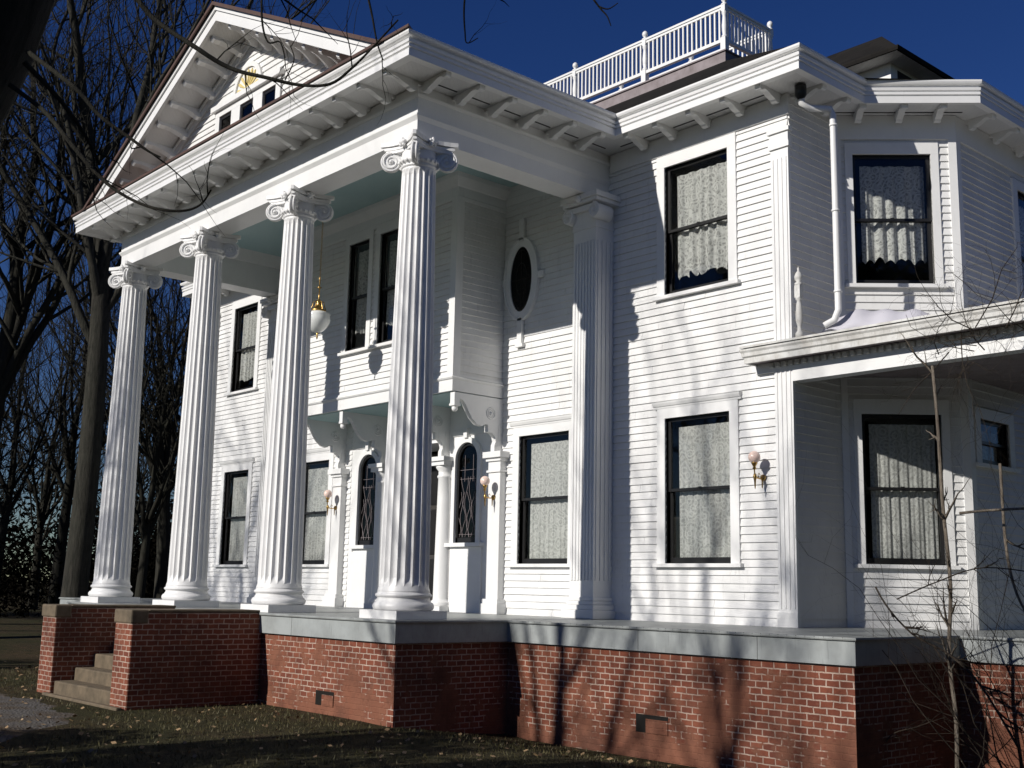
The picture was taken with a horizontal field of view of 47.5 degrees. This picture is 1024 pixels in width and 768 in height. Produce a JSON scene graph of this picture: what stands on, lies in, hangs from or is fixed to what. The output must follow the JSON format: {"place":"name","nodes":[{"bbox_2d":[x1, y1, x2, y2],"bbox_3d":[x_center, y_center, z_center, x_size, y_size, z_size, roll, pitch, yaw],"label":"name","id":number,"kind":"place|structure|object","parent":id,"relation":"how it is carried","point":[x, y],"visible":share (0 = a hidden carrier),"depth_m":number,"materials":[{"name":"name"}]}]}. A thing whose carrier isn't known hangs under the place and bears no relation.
{"place":"outdoors","nodes":[
{"label":"outdoors","id":0,"kind":"place"},
{"bbox_2d":[0,694,76,741],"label":"driveway","id":1,"kind":"structure","parent":0,"point":[11,718],"depth_m":15.42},
{"bbox_2d":[0,582,696,767],"bbox_3d":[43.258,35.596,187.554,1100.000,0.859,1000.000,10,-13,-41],"label":"ground","id":2,"kind":"structure","parent":0,"point":[20,639],"depth_m":13.66,"materials":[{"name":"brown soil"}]},
{"bbox_2d":[0,389,49,487],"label":"bare tree","id":3,"kind":"object","parent":2,"relation":"on","point":[17,447],"visible":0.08,"depth_m":70.84,"materials":[{"name":"brown plant"}]},
{"bbox_2d":[0,287,67,469],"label":"bare tree","id":4,"kind":"object","parent":2,"relation":"on","point":[5,413],"visible":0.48,"depth_m":46.38,"materials":[{"name":"brown plant"}]},
{"bbox_2d":[0,384,69,532],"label":"bare tree","id":5,"kind":"object","parent":2,"relation":"on","point":[2,490],"visible":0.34,"depth_m":56.34,"materials":[{"name":"brown plant"}]},
{"bbox_2d":[0,219,89,407],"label":"bare tree","id":6,"kind":"object","parent":2,"relation":"on","point":[38,302],"visible":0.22,"depth_m":36.40,"materials":[{"name":"brown plant"}]},
{"bbox_2d":[4,350,108,597],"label":"bare tree","id":7,"kind":"object","parent":2,"relation":"on","point":[41,485],"visible":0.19,"depth_m":81.92,"materials":[{"name":"brown plant"}]},
{"bbox_2d":[0,207,118,580],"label":"bare tree","id":8,"kind":"object","parent":2,"relation":"on","point":[10,487],"visible":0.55,"depth_m":46.44,"materials":[{"name":"brown plant"}]},
{"bbox_2d":[0,372,172,617],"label":"undergrowth","id":9,"kind":"object","parent":2,"relation":"on","point":[24,577],"visible":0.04,"depth_m":47.12,"materials":[{"name":"plant"}]},
{"bbox_2d":[0,429,174,596],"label":"woods","id":10,"kind":"object","parent":2,"relation":"on","point":[138,542],"visible":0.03,"depth_m":90.79,"materials":[{"name":"brown plant"}]},
{"bbox_2d":[0,161,182,603],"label":"bare tree","id":11,"kind":"object","parent":2,"relation":"on","point":[67,490],"visible":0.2,"depth_m":48.88,"materials":[{"name":"brown plant"}]},
{"bbox_2d":[0,251,185,609],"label":"bare tree","id":12,"kind":"object","parent":2,"relation":"on","point":[48,491],"visible":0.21,"depth_m":51.91,"materials":[{"name":"brown plant"}]},
{"bbox_2d":[0,40,191,597],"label":"bare tree","id":13,"kind":"object","parent":2,"relation":"on","point":[162,548],"visible":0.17,"depth_m":38.46,"materials":[{"name":"brown plant"}]},
{"bbox_2d":[5,140,190,597],"bbox_3d":[-10.731,-0.938,37.659,13.072,17.885,8.198,-4,-11,26],"label":"bare tree","id":14,"kind":"object","parent":2,"relation":"on","point":[145,526],"visible":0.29,"depth_m":37.31,"materials":[{"name":"brown plant"}]},
{"bbox_2d":[0,0,245,434],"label":"bare tree","id":15,"kind":"object","parent":2,"relation":"on","point":[13,355],"visible":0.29,"depth_m":33.31,"materials":[{"name":"brown plant"}]},
{"bbox_2d":[77,327,175,527],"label":"bare tree","id":16,"kind":"object","parent":2,"relation":"on","point":[144,477],"visible":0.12,"depth_m":69.81,"materials":[{"name":"brown plant"}]},
{"bbox_2d":[78,302,184,462],"bbox_3d":[-9.291,0.436,40.383,7.468,16.291,11.907,-7,-13,39],"label":"bare tree","id":17,"kind":"object","parent":2,"relation":"on","point":[156,382],"visible":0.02,"depth_m":38.64,"materials":[{"name":"brown plant"}]},
{"bbox_2d":[96,425,173,553],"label":"bare tree","id":18,"kind":"object","parent":2,"relation":"on","point":[137,495],"visible":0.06,"depth_m":86.41,"materials":[{"name":"brown plant"}]},
{"bbox_2d":[37,604,261,710],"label":"front steps","id":19,"kind":"structure","parent":2,"relation":"on","point":[117,657],"depth_m":17.47,"materials":[{"name":"red brick"}]},
{"bbox_2d":[146,280,189,468],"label":"bare tree","id":20,"kind":"object","parent":2,"relation":"on","point":[181,336],"visible":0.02,"depth_m":48.49,"materials":[{"name":"brown plant"}]},
{"bbox_2d":[0,0,383,603],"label":"bare tree","id":21,"kind":"object","parent":2,"relation":"on","point":[104,296],"visible":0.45,"depth_m":31.41,"materials":[{"name":"brown plant"}]},
{"bbox_2d":[0,0,617,235],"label":"bare tree","id":22,"kind":"object","parent":2,"relation":"on","point":[23,23],"visible":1,"depth_m":6.79,"materials":[{"name":"brown plant"}]},
{"bbox_2d":[0,661,689,767],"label":"fallen leaves","id":23,"kind":"object","parent":2,"relation":"on","point":[195,755],"visible":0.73,"depth_m":13.86,"materials":[{"name":"brown plant"}]},
{"bbox_2d":[59,0,1023,767],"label":"mansion","id":24,"kind":"structure","parent":2,"relation":"on","point":[597,348],"depth_m":18.09,"materials":[{"name":"white paint"}]},
{"bbox_2d":[212,458,254,566],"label":"window","id":25,"kind":"structure","parent":24,"relation":"in","point":[242,486],"depth_m":28.29,"materials":[{"name":"paint"}]},
{"bbox_2d":[224,295,262,395],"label":"window","id":26,"kind":"structure","parent":24,"relation":"in","point":[253,299],"depth_m":29.03,"materials":[{"name":"paint"}]},
{"bbox_2d":[210,67,285,133],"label":"gable window","id":27,"kind":"structure","parent":24,"relation":"in","point":[239,105],"depth_m":21.32,"materials":[{"name":"paint"}]},
{"bbox_2d":[302,447,334,566],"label":"window","id":28,"kind":"structure","parent":24,"relation":"in","point":[318,524],"depth_m":25.60,"materials":[{"name":"paint"}]},
{"bbox_2d":[311,194,330,338],"bbox_3d":[-3.615,-2.260,21.994,0.470,2.910,0.470,10,-13,-41],"label":"hanging lantern","id":29,"kind":"object","parent":24,"relation":"hanging from","point":[320,319],"visible":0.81,"depth_m":21.69,"materials":[{"name":"white glass"}]},
{"bbox_2d":[324,490,336,514],"bbox_3d":[-3.832,2.504,24.504,0.297,0.548,0.176,10,-13,-41],"label":"wall sconce","id":30,"kind":"object","parent":24,"relation":"attached to","point":[327,494],"depth_m":24.45,"materials":[{"name":"white glass"}]},
{"bbox_2d":[337,229,374,356],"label":"window","id":31,"kind":"structure","parent":24,"relation":"in","point":[369,235],"depth_m":23.34,"materials":[{"name":"paint"}]},
{"bbox_2d":[347,441,378,607],"bbox_3d":[-3.003,2.868,23.908,0.180,3.400,1.040,10,-13,-41],"label":"arched window","id":32,"kind":"structure","parent":24,"relation":"in","point":[362,555],"depth_m":23.99,"materials":[{"name":"paint"}]},
{"bbox_2d":[368,220,398,348],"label":"window","id":33,"kind":"structure","parent":24,"relation":"in","point":[392,226],"depth_m":22.63,"materials":[{"name":"paint"}]},
{"bbox_2d":[429,453,438,600],"bbox_3d":[-1.259,2.918,23.322,0.080,3.130,1.520,10,-13,-41],"label":"front door","id":34,"kind":"structure","parent":24,"relation":"in","point":[434,472],"depth_m":23.68,"materials":[{"name":"white paint"}]},
{"bbox_2d":[444,427,484,612],"bbox_3d":[-0.866,2.499,21.555,0.180,3.400,1.040,10,-13,-41],"label":"arched window","id":35,"kind":"structure","parent":24,"relation":"in","point":[465,557],"depth_m":21.56,"materials":[{"name":"paint"}]},
{"bbox_2d":[480,476,494,505],"bbox_3d":[-0.439,1.919,20.769,0.297,0.548,0.176,10,-13,-41],"label":"wall sconce","id":36,"kind":"object","parent":24,"relation":"attached to","point":[484,481],"depth_m":20.71,"materials":[{"name":"white glass"}]},
{"bbox_2d":[502,218,544,347],"bbox_3d":[0.174,-1.844,21.222,0.095,2.400,1.180,10,-13,-41],"label":"oval window","id":37,"kind":"structure","parent":24,"relation":"in","point":[522,272],"depth_m":21.20,"materials":[{"name":"paint"}]},
{"bbox_2d":[506,414,570,566],"bbox_3d":[0.591,1.868,20.148,0.278,2.575,1.700,10,-13,-41],"label":"window","id":38,"kind":"structure","parent":24,"relation":"in","point":[550,461],"depth_m":20.29,"materials":[{"name":"paint"}]},
{"bbox_2d":[652,132,740,301],"bbox_3d":[2.953,-2.593,18.375,0.303,2.405,1.690,10,-13,-41],"label":"window","id":39,"kind":"structure","parent":24,"relation":"in","point":[728,141],"depth_m":18.45,"materials":[{"name":"paint"}]},
{"bbox_2d":[652,391,743,566],"bbox_3d":[2.853,1.478,17.657,0.280,2.575,1.695,10,-13,-41],"label":"window","id":40,"kind":"structure","parent":24,"relation":"in","point":[709,456],"depth_m":17.71,"materials":[{"name":"paint"}]},
{"bbox_2d":[748,451,765,487],"bbox_3d":[3.502,1.234,16.636,0.297,0.548,0.176,10,-13,-41],"label":"wall sconce","id":41,"kind":"object","parent":24,"relation":"attached to","point":[754,457],"depth_m":16.58,"materials":[{"name":"white glass"}]},
{"bbox_2d":[821,309,927,332],"bbox_3d":[5.247,-0.912,16.508,1.619,0.388,0.527,-3,-11,23],"label":"tarp","id":42,"kind":"object","parent":24,"relation":"on","point":[857,317],"visible":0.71,"depth_m":16.42,"materials":[{"name":"grey fabric"}]},
{"bbox_2d":[844,143,948,288],"bbox_3d":[5.825,-2.568,17.856,1.515,2.305,0.312,1,-10,3],"label":"window","id":43,"kind":"structure","parent":24,"relation":"in","point":[850,149],"depth_m":17.90,"materials":[{"name":"paint"}]},
{"bbox_2d":[853,399,960,569],"bbox_3d":[5.744,1.464,17.130,1.494,2.480,0.279,1,-10,3],"label":"window","id":44,"kind":"structure","parent":24,"relation":"in","point":[900,442],"depth_m":17.18,"materials":[{"name":"paint"}]},
{"bbox_2d":[973,406,1020,472],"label":"window","id":45,"kind":"structure","parent":24,"relation":"in","point":[988,415],"depth_m":17.80,"materials":[{"name":"paint"}]},
{"bbox_2d":[1010,178,1023,298],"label":"window","id":46,"kind":"structure","parent":24,"relation":"in","point":[1016,186],"depth_m":19.06,"materials":[{"name":"paint"}]},
{"bbox_2d":[795,216,1023,767],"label":"bare vine shrub","id":47,"kind":"object","parent":2,"relation":"on","point":[949,654],"visible":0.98,"depth_m":12.91,"materials":[{"name":"brown plant"}]},
{"bbox_2d":[0,0,1023,579],"label":"sky","id":48,"kind":"structure","parent":0,"point":[541,41],"materials":[{"name":"blue"}]}
]}

